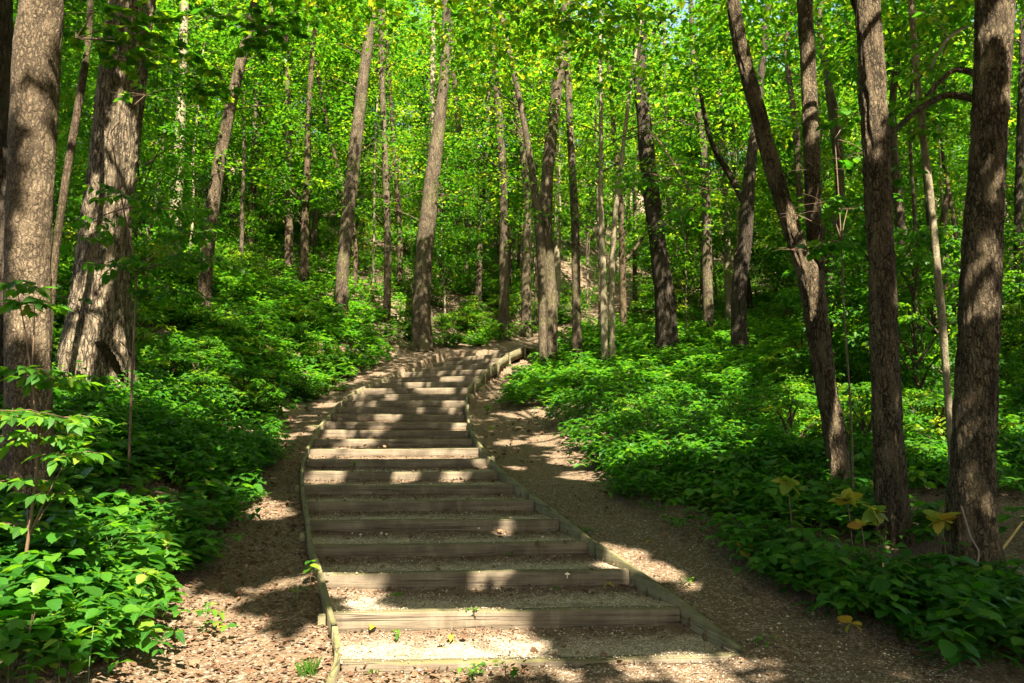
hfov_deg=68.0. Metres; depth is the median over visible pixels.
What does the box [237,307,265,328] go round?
leafy shrub
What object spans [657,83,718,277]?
maple tree
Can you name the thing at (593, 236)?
maple tree
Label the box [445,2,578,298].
maple tree
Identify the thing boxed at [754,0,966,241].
maple tree
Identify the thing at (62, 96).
maple tree
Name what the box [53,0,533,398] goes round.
hickory tree
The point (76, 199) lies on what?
sapling
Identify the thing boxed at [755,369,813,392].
leafy shrub
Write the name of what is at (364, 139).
maple tree
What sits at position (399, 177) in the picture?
understorey tree
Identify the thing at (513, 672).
weed
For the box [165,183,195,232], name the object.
sapling
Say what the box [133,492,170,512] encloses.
leafy seedling
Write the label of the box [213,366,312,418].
leafy shrub
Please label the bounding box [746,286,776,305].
leafy shrub
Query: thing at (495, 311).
leafy shrub
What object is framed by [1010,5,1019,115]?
slender tree
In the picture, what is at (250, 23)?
maple tree
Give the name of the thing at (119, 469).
leafy seedling
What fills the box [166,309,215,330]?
leafy shrub
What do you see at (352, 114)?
maple tree
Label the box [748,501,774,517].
leafy seedling
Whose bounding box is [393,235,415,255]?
leafy shrub
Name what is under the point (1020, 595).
leafy seedling
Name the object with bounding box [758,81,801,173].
slender tree
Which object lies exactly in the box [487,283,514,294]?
leafy shrub
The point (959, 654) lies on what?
leafy seedling
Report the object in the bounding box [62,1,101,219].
slender tree
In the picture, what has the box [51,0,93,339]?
sapling tree
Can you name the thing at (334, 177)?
understorey tree
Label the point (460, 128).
maple tree
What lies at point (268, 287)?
leafy shrub
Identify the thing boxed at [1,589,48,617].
leafy seedling
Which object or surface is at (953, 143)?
slender tree
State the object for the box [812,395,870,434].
leafy shrub
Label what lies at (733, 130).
slender tree
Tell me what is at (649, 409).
leafy seedling
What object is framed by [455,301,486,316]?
leafy shrub
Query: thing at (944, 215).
maple tree
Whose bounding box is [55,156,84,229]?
sapling
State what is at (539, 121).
slender tree
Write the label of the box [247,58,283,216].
slender tree
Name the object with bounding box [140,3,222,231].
maple tree
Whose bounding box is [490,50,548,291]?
slender tree
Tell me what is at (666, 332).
oak tree
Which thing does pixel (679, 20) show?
sky
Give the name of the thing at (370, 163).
understorey tree
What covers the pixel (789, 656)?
leaf litter
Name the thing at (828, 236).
sapling
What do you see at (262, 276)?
leafy shrub
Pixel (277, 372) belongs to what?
leafy shrub
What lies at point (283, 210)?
sapling
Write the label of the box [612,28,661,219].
maple tree
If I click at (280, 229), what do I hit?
sapling
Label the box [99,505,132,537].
leafy seedling
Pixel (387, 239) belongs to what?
maple tree
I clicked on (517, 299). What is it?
leafy shrub
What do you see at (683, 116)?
slender tree
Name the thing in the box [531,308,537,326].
leafy shrub
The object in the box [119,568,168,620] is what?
leafy seedling
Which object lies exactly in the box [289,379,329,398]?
leafy shrub
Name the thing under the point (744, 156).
slender tree
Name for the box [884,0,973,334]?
slender tree
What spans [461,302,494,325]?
leafy shrub
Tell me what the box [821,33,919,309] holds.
maple tree
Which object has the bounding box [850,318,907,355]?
leafy shrub
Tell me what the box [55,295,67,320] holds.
leafy shrub
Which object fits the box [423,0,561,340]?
maple tree
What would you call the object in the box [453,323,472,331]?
leafy shrub
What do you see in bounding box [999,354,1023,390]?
leafy shrub
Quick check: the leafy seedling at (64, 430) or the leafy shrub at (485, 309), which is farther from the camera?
the leafy shrub at (485, 309)
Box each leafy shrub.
[52,332,61,351]
[52,338,59,348]
[53,291,66,332]
[53,296,67,330]
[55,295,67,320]
[132,290,188,315]
[132,300,176,349]
[135,327,166,357]
[135,343,157,369]
[137,353,236,394]
[146,335,183,349]
[160,351,257,392]
[166,298,193,313]
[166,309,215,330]
[172,249,217,276]
[172,268,222,290]
[176,374,238,409]
[179,335,234,370]
[181,304,241,332]
[188,276,253,303]
[191,353,230,370]
[196,336,258,359]
[203,320,245,339]
[207,319,258,346]
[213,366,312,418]
[214,248,244,275]
[223,251,270,273]
[234,314,284,340]
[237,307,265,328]
[238,266,275,279]
[239,336,287,365]
[253,280,281,303]
[253,319,278,333]
[254,368,307,394]
[263,221,299,242]
[265,326,304,345]
[274,314,304,326]
[275,302,317,322]
[275,351,305,370]
[285,321,320,349]
[286,375,323,400]
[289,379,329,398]
[293,310,338,335]
[297,229,335,248]
[300,341,348,371]
[301,296,327,309]
[309,262,349,282]
[314,364,356,382]
[318,374,348,391]
[330,316,353,332]
[332,231,369,255]
[336,363,359,377]
[365,219,383,237]
[391,263,403,276]
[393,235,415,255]
[393,298,411,315]
[431,289,449,306]
[431,313,455,326]
[431,317,453,331]
[434,232,451,245]
[435,241,456,258]
[440,311,473,329]
[450,306,479,327]
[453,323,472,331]
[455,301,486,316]
[456,333,480,345]
[457,312,502,337]
[458,295,484,312]
[460,282,495,299]
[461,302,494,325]
[473,261,496,279]
[474,303,490,312]
[484,286,511,300]
[484,298,513,312]
[485,293,515,305]
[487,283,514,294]
[489,299,519,319]
[492,297,520,313]
[511,271,533,287]
[513,295,520,304]
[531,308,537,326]
[558,309,581,322]
[560,284,571,303]
[564,336,596,345]
[606,398,643,425]
[645,304,654,313]
[654,400,675,417]
[692,299,719,308]
[712,365,737,383]
[713,277,723,293]
[740,393,857,457]
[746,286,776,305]
[746,381,817,424]
[753,331,857,381]
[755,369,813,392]
[762,285,780,305]
[779,340,807,358]
[784,374,811,392]
[799,406,819,420]
[803,391,942,466]
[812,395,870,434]
[815,370,856,403]
[838,382,937,438]
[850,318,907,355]
[855,383,917,409]
[902,388,941,425]
[903,394,1010,445]
[997,414,1022,453]
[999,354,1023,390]
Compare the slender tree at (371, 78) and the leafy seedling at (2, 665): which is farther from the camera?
the slender tree at (371, 78)
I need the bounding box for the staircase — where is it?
[295,346,757,682]
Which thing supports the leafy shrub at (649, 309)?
on the ground
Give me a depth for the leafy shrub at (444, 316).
27.44 m
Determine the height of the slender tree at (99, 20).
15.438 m
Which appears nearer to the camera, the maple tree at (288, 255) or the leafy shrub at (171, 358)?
the leafy shrub at (171, 358)
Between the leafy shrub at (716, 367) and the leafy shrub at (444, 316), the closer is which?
the leafy shrub at (716, 367)
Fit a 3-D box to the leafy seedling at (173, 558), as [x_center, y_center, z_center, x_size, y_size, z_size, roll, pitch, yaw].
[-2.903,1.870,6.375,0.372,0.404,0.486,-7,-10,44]
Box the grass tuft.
[294,654,321,677]
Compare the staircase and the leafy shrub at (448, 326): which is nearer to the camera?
the staircase
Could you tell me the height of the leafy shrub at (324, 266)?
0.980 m
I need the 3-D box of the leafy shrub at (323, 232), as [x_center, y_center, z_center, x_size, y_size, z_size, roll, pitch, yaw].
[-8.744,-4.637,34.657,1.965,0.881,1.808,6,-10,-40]
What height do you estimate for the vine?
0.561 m
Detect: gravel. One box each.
[340,643,973,682]
[523,478,961,682]
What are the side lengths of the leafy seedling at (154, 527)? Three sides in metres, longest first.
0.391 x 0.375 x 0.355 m
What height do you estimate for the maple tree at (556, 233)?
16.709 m
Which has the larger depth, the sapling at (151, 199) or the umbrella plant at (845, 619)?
the sapling at (151, 199)
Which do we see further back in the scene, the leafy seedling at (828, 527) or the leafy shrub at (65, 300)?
the leafy shrub at (65, 300)
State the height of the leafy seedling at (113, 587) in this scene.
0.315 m
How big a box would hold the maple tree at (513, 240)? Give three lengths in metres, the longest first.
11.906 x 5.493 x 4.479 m
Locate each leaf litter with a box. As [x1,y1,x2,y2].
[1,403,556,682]
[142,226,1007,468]
[306,400,685,642]
[472,404,962,682]
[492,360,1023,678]
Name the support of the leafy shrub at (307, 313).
on the ground
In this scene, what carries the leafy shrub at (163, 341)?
on the ground
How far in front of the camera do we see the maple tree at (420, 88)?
42.74 m
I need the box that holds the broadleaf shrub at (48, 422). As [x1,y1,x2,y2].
[0,279,115,616]
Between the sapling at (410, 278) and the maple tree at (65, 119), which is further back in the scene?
the maple tree at (65, 119)
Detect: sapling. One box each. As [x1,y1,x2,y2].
[52,80,246,487]
[52,192,77,277]
[53,152,155,246]
[53,179,80,291]
[53,182,84,244]
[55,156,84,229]
[59,187,152,295]
[132,167,169,250]
[132,180,175,276]
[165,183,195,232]
[185,172,236,232]
[221,191,272,258]
[239,188,282,240]
[256,162,320,239]
[273,187,311,233]
[281,186,328,232]
[283,194,311,231]
[333,210,377,267]
[398,246,436,296]
[412,230,447,260]
[439,228,483,289]
[447,200,490,260]
[627,249,694,325]
[628,232,672,295]
[669,228,699,309]
[684,239,732,296]
[752,249,789,303]
[769,259,799,321]
[771,231,787,273]
[772,108,927,487]
[774,199,868,375]
[775,222,865,349]
[825,252,857,297]
[829,193,941,375]
[840,252,863,285]
[840,257,868,331]
[851,228,959,393]
[894,215,953,333]
[897,236,960,358]
[898,222,1010,373]
[947,220,1023,354]
[999,273,1023,396]
[999,277,1023,374]
[1003,245,1023,359]
[1003,263,1023,352]
[1010,305,1023,343]
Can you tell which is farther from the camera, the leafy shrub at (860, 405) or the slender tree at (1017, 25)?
the slender tree at (1017, 25)
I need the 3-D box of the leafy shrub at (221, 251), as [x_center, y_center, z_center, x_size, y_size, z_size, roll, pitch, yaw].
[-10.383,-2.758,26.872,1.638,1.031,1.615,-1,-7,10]
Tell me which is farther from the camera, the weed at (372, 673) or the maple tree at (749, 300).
the maple tree at (749, 300)
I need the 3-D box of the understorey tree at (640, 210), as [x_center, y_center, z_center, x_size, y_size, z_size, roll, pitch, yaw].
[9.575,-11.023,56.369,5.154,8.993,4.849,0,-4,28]
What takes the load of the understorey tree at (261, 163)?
on the ground
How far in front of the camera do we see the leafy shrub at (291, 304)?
22.54 m
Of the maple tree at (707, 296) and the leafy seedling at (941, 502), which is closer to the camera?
the leafy seedling at (941, 502)
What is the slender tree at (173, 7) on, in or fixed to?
on the ground
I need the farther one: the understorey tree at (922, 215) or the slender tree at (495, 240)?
the slender tree at (495, 240)
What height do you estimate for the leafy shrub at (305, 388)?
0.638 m
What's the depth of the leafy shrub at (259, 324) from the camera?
20.09 m
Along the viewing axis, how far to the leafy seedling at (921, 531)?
7.17 m
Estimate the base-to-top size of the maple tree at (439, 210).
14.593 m
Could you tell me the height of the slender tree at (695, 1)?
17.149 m
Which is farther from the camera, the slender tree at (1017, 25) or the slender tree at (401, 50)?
the slender tree at (401, 50)
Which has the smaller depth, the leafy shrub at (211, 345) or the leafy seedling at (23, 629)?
the leafy seedling at (23, 629)
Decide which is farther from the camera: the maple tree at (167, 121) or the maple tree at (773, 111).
the maple tree at (773, 111)
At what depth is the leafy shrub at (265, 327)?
20.83 m
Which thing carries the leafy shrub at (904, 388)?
on the ground
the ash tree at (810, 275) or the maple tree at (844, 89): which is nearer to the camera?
the ash tree at (810, 275)
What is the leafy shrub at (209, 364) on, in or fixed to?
on the ground
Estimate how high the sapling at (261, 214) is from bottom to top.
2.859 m
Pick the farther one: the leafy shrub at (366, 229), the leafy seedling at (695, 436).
the leafy shrub at (366, 229)
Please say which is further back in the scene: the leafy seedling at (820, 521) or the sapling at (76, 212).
the sapling at (76, 212)
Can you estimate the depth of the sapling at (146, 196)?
22.87 m
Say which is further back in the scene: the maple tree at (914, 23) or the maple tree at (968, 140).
the maple tree at (968, 140)
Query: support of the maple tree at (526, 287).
on the ground
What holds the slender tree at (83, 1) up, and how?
on the ground
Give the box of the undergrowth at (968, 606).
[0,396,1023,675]
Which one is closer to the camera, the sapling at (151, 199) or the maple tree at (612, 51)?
the sapling at (151, 199)
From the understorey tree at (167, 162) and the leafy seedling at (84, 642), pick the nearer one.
the leafy seedling at (84, 642)
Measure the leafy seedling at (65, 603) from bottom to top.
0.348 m
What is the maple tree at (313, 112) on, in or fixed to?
on the ground
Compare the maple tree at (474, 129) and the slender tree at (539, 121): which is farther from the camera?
the maple tree at (474, 129)
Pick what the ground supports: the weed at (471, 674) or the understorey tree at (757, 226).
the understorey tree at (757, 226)
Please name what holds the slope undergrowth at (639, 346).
on the ground
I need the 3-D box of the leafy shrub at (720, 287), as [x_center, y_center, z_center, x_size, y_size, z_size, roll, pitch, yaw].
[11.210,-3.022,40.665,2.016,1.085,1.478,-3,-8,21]
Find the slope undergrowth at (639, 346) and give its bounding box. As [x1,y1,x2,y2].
[52,177,1023,404]
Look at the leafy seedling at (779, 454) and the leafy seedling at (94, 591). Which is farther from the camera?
the leafy seedling at (779, 454)
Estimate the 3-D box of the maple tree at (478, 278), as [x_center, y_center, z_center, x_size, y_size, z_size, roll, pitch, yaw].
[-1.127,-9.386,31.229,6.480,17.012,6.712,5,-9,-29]
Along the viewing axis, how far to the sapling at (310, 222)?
35.57 m
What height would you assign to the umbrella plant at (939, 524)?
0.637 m
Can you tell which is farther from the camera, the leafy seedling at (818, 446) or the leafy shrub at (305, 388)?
the leafy shrub at (305, 388)
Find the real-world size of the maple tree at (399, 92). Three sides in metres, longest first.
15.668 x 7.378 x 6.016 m
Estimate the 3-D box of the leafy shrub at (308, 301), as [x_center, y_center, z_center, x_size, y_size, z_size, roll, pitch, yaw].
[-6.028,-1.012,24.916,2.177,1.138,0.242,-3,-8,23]
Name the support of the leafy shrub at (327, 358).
on the ground
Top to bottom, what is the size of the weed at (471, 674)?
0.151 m
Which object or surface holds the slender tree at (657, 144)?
on the ground
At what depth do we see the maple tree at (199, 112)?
44.06 m
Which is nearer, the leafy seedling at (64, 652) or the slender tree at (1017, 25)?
the leafy seedling at (64, 652)
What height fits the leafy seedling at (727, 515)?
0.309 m
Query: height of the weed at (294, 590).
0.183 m
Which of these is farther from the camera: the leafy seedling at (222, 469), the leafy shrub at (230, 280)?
the leafy shrub at (230, 280)
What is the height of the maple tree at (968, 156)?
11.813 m
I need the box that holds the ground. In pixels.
[0,141,1023,682]
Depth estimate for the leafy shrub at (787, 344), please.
20.29 m
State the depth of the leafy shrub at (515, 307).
31.62 m
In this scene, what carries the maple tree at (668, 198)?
on the ground
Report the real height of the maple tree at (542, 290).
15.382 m
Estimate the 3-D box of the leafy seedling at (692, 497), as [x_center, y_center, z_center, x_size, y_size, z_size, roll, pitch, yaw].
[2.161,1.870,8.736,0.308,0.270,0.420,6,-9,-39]
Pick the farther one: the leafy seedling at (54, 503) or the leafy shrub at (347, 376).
the leafy shrub at (347, 376)
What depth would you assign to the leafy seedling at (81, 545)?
5.53 m
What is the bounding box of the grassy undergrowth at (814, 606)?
[0,392,1023,673]
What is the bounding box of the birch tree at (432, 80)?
[358,1,480,201]
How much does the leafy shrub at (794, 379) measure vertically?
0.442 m
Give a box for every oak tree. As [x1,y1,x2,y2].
[541,0,741,358]
[658,0,857,355]
[887,0,1015,585]
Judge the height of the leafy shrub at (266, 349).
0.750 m
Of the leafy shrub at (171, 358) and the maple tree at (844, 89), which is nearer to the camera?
the leafy shrub at (171, 358)
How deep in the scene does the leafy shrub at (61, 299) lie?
14.92 m
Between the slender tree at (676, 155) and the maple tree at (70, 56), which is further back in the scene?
the slender tree at (676, 155)
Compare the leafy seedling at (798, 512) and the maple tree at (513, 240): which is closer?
the leafy seedling at (798, 512)
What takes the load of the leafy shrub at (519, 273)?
on the ground
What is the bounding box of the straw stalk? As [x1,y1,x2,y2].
[1003,521,1023,548]
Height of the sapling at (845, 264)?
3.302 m
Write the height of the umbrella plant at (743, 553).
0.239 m
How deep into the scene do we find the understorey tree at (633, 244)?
32.13 m
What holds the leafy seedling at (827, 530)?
on the ground
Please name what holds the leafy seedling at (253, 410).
on the ground
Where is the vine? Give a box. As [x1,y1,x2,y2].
[960,506,979,565]
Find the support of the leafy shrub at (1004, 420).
on the ground
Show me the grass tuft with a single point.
(309, 668)
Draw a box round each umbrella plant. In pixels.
[735,543,759,563]
[771,474,800,532]
[827,488,869,569]
[837,615,861,645]
[847,519,870,569]
[862,504,887,562]
[921,509,960,563]
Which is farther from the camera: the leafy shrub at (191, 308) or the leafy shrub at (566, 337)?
the leafy shrub at (566, 337)
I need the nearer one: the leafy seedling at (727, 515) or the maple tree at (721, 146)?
the leafy seedling at (727, 515)
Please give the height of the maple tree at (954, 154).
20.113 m
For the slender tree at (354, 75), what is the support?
on the ground
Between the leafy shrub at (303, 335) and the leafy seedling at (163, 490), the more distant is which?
the leafy shrub at (303, 335)
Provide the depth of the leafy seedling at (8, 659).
4.14 m
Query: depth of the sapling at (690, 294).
35.60 m
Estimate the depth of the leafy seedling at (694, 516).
8.09 m
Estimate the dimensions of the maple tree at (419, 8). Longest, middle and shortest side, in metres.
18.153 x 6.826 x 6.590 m
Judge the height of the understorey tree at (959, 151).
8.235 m
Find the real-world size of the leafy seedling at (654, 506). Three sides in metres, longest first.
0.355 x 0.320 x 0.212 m
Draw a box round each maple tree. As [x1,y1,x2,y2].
[0,0,13,400]
[55,18,98,173]
[56,0,191,193]
[56,9,103,169]
[58,0,204,141]
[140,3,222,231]
[141,0,253,178]
[141,8,224,176]
[144,0,250,271]
[145,0,284,208]
[146,38,238,204]
[154,0,336,313]
[189,7,297,226]
[190,0,370,277]
[198,1,324,205]
[206,2,319,253]
[212,0,394,289]
[228,35,324,206]
[239,7,326,225]
[245,5,351,164]
[247,0,416,294]
[255,3,378,262]
[284,12,377,216]
[288,0,440,321]
[292,0,398,211]
[296,0,426,242]
[313,0,469,322]
[314,38,403,186]
[315,0,455,295]
[338,0,508,351]
[358,14,418,154]
[387,0,439,208]
[393,8,474,225]
[395,0,436,199]
[397,0,559,306]
[401,2,491,248]
[409,1,492,282]
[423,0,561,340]
[423,2,595,336]
[428,1,506,218]
[443,0,624,369]
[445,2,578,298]
[447,8,562,280]
[451,0,675,367]
[452,27,542,262]
[452,74,491,208]
[476,2,633,358]
[478,85,540,252]
[480,0,637,309]
[495,0,622,252]
[504,0,693,365]
[506,0,718,362]
[529,71,591,217]
[540,1,682,335]
[560,62,636,266]
[562,0,1023,471]
[562,41,621,244]
[562,57,597,209]
[574,24,642,217]
[577,121,629,241]
[578,52,684,315]
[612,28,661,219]
[615,0,717,313]
[620,0,763,333]
[633,64,716,218]
[652,0,791,323]
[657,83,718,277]
[662,4,794,311]
[691,37,779,229]
[703,0,901,324]
[709,27,775,265]
[729,65,796,247]
[731,4,900,227]
[739,0,896,340]
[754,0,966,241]
[769,49,859,229]
[775,0,966,252]
[792,30,858,213]
[793,9,969,340]
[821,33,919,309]
[830,48,967,289]
[837,27,971,234]
[855,100,955,250]
[885,53,969,224]
[897,7,1023,258]
[900,34,968,285]
[917,1,1023,326]
[918,9,1023,313]
[930,46,1016,225]
[931,32,972,274]
[931,188,948,340]
[940,4,1023,207]
[954,75,1023,210]
[1006,4,1023,227]
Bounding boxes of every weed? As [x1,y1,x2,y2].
[289,585,308,601]
[368,667,380,677]
[456,661,486,680]
[492,660,517,680]
[582,525,597,533]
[680,575,694,586]
[753,633,780,647]
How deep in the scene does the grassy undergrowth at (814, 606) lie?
6.37 m
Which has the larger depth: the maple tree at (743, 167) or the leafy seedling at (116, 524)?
the maple tree at (743, 167)
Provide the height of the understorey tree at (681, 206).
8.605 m
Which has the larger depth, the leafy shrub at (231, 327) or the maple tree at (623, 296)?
the maple tree at (623, 296)
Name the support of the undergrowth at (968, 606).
on the ground
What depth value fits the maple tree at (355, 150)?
25.17 m
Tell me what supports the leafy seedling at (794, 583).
on the ground
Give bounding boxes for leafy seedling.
[0,493,29,531]
[0,610,35,633]
[0,635,43,682]
[0,654,7,668]
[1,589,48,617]
[1,601,64,679]
[1,614,66,663]
[9,579,27,616]
[11,567,69,605]
[14,664,45,682]
[26,589,76,633]
[33,638,79,682]
[36,498,83,526]
[61,428,93,462]
[63,542,95,572]
[70,645,84,674]
[73,463,93,487]
[73,522,130,545]
[75,626,107,682]
[77,528,141,556]
[80,586,126,633]
[83,420,116,441]
[90,468,106,476]
[95,483,134,505]
[96,513,138,539]
[98,577,126,594]
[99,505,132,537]
[100,455,123,474]
[101,556,139,569]
[108,427,128,441]
[108,496,142,505]
[111,554,151,578]
[113,479,155,504]
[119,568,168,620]
[122,463,152,487]
[127,586,149,624]
[128,537,164,555]
[129,462,167,493]
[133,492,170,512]
[134,523,165,538]
[143,542,192,564]
[145,488,180,512]
[147,573,183,614]
[149,457,176,483]
[149,495,165,521]
[167,417,203,429]
[167,493,208,507]
[171,456,197,468]
[175,469,207,488]
[175,521,205,541]
[175,601,237,634]
[177,510,212,534]
[184,540,222,568]
[194,466,229,481]
[204,457,224,475]
[236,404,264,414]
[302,560,319,583]
[607,426,630,439]
[618,431,644,438]
[639,498,666,513]
[644,407,659,418]
[658,508,709,530]
[663,497,683,507]
[676,434,698,449]
[680,495,712,510]
[682,506,708,528]
[687,410,706,423]
[696,514,734,534]
[712,512,738,524]
[718,537,773,554]
[727,535,772,558]
[735,541,766,559]
[739,447,762,463]
[744,433,773,450]
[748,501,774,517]
[748,551,784,583]
[764,452,787,469]
[767,544,793,566]
[768,517,803,531]
[770,505,791,521]
[782,508,807,527]
[786,504,811,527]
[790,579,830,609]
[798,443,824,474]
[802,528,842,549]
[804,497,823,524]
[809,518,832,534]
[812,460,826,483]
[820,524,837,541]
[826,590,898,617]
[834,485,862,512]
[840,480,861,491]
[850,452,871,469]
[850,531,890,553]
[861,572,891,588]
[907,469,936,492]
[913,465,943,475]
[913,528,942,543]
[919,550,960,568]
[932,500,944,510]
[938,469,948,484]
[946,619,976,654]
[955,646,972,669]
[967,613,1007,643]
[988,583,1023,598]
[992,558,1023,583]
[997,506,1023,547]
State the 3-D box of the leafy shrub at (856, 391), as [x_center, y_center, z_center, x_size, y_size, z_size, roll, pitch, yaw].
[5.975,1.219,12.587,2.045,1.144,1.991,2,-7,-13]
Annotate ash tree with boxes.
[0,0,64,531]
[459,0,851,492]
[850,0,916,547]
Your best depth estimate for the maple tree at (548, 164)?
22.53 m
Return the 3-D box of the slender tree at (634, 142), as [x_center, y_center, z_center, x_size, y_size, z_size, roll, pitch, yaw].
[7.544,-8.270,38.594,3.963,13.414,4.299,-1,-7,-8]
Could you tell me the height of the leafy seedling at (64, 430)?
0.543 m
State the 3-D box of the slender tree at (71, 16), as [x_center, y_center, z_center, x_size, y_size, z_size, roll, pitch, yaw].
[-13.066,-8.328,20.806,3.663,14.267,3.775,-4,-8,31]
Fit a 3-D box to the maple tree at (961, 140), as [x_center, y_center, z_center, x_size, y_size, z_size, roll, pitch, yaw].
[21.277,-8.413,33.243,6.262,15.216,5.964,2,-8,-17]
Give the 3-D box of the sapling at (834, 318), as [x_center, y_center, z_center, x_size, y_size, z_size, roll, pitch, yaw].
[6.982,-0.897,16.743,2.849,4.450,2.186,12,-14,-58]
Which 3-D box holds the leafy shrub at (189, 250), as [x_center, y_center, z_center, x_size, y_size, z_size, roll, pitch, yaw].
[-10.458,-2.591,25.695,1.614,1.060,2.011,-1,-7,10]
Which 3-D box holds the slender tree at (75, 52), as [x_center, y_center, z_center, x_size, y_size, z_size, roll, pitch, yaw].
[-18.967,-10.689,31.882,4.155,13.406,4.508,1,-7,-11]
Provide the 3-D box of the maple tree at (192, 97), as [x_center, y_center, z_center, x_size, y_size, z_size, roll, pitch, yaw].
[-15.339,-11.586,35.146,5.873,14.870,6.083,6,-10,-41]
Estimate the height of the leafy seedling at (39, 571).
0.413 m
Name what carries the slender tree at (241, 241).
on the ground
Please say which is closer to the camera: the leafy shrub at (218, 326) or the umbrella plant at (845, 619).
the umbrella plant at (845, 619)
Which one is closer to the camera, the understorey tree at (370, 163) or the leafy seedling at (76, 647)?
the leafy seedling at (76, 647)
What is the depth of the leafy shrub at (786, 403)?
11.35 m
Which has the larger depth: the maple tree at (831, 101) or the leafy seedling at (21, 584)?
the maple tree at (831, 101)
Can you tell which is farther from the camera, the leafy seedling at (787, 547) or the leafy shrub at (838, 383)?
the leafy shrub at (838, 383)
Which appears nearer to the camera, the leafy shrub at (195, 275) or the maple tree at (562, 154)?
the leafy shrub at (195, 275)
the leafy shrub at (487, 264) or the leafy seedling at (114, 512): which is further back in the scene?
the leafy shrub at (487, 264)
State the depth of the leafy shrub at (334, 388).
18.66 m
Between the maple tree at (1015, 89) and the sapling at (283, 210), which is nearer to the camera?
the maple tree at (1015, 89)
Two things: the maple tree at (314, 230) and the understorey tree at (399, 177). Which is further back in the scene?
the understorey tree at (399, 177)
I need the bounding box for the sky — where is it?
[86,0,1018,164]
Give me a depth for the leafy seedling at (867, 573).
6.11 m
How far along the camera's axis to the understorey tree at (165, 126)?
21.64 m
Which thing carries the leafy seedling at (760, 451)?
on the ground
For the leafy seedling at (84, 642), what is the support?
on the ground
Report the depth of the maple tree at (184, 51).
26.50 m
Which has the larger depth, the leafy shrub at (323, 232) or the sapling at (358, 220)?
the leafy shrub at (323, 232)
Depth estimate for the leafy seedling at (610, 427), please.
12.35 m
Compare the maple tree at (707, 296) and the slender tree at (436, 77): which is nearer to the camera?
the maple tree at (707, 296)
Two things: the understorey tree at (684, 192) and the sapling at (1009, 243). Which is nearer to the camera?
the sapling at (1009, 243)
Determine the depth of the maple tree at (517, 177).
39.08 m
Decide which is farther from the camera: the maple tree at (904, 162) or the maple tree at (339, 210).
the maple tree at (339, 210)
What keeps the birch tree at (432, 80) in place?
on the ground
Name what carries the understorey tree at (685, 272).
on the ground
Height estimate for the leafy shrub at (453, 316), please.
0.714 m
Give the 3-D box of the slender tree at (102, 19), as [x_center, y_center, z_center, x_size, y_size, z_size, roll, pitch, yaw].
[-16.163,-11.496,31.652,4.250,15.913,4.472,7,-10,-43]
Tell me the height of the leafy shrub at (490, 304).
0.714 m
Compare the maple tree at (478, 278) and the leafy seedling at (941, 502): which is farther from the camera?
the maple tree at (478, 278)
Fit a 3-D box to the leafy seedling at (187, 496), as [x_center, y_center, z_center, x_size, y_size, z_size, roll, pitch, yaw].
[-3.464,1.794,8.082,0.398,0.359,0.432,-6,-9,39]
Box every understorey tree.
[53,78,212,294]
[55,53,153,208]
[58,28,242,287]
[141,69,233,199]
[190,125,264,234]
[215,90,273,200]
[229,110,291,200]
[311,118,346,223]
[312,93,391,208]
[334,115,426,237]
[349,133,382,205]
[375,128,423,213]
[393,129,491,313]
[412,108,481,208]
[553,164,592,253]
[615,209,692,301]
[618,140,665,226]
[625,130,740,327]
[662,174,718,291]
[662,175,699,239]
[663,169,712,284]
[722,173,778,257]
[727,102,862,315]
[731,166,786,256]
[732,121,851,302]
[748,108,865,320]
[834,178,863,276]
[851,158,961,285]
[898,134,965,285]
[936,146,1010,257]
[1002,159,1023,304]
[1003,187,1023,293]
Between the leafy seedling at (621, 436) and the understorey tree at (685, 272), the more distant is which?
the understorey tree at (685, 272)
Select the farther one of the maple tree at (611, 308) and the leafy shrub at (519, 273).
the leafy shrub at (519, 273)
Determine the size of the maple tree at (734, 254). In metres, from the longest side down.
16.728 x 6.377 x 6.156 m
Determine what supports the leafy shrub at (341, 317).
on the ground
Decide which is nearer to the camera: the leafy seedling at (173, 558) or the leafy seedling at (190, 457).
the leafy seedling at (173, 558)
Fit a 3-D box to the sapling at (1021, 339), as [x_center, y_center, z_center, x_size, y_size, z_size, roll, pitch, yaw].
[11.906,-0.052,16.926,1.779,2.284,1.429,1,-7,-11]
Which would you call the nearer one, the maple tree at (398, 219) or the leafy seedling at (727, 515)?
the leafy seedling at (727, 515)
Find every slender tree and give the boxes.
[13,0,93,41]
[13,0,93,51]
[13,0,104,29]
[58,0,102,118]
[61,1,104,71]
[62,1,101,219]
[77,0,190,58]
[152,0,249,251]
[189,0,303,262]
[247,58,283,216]
[301,0,402,274]
[322,1,387,262]
[324,0,424,284]
[358,49,393,216]
[367,1,418,226]
[386,54,428,176]
[388,0,420,140]
[388,35,423,161]
[392,19,461,174]
[408,55,461,139]
[427,18,472,220]
[459,19,508,252]
[482,3,556,274]
[489,23,572,330]
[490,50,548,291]
[534,18,606,145]
[561,116,624,309]
[564,0,662,333]
[583,68,636,281]
[605,100,636,252]
[622,22,676,126]
[622,49,687,215]
[629,98,684,188]
[630,40,688,289]
[652,71,709,304]
[655,17,725,306]
[656,42,742,317]
[680,0,746,230]
[696,26,779,246]
[724,89,767,274]
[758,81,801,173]
[769,45,800,110]
[816,0,974,347]
[819,75,859,161]
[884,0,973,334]
[885,1,972,330]
[887,9,1020,273]
[899,33,970,288]
[934,43,966,235]
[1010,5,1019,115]
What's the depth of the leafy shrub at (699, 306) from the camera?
34.50 m
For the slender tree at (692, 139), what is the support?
on the ground

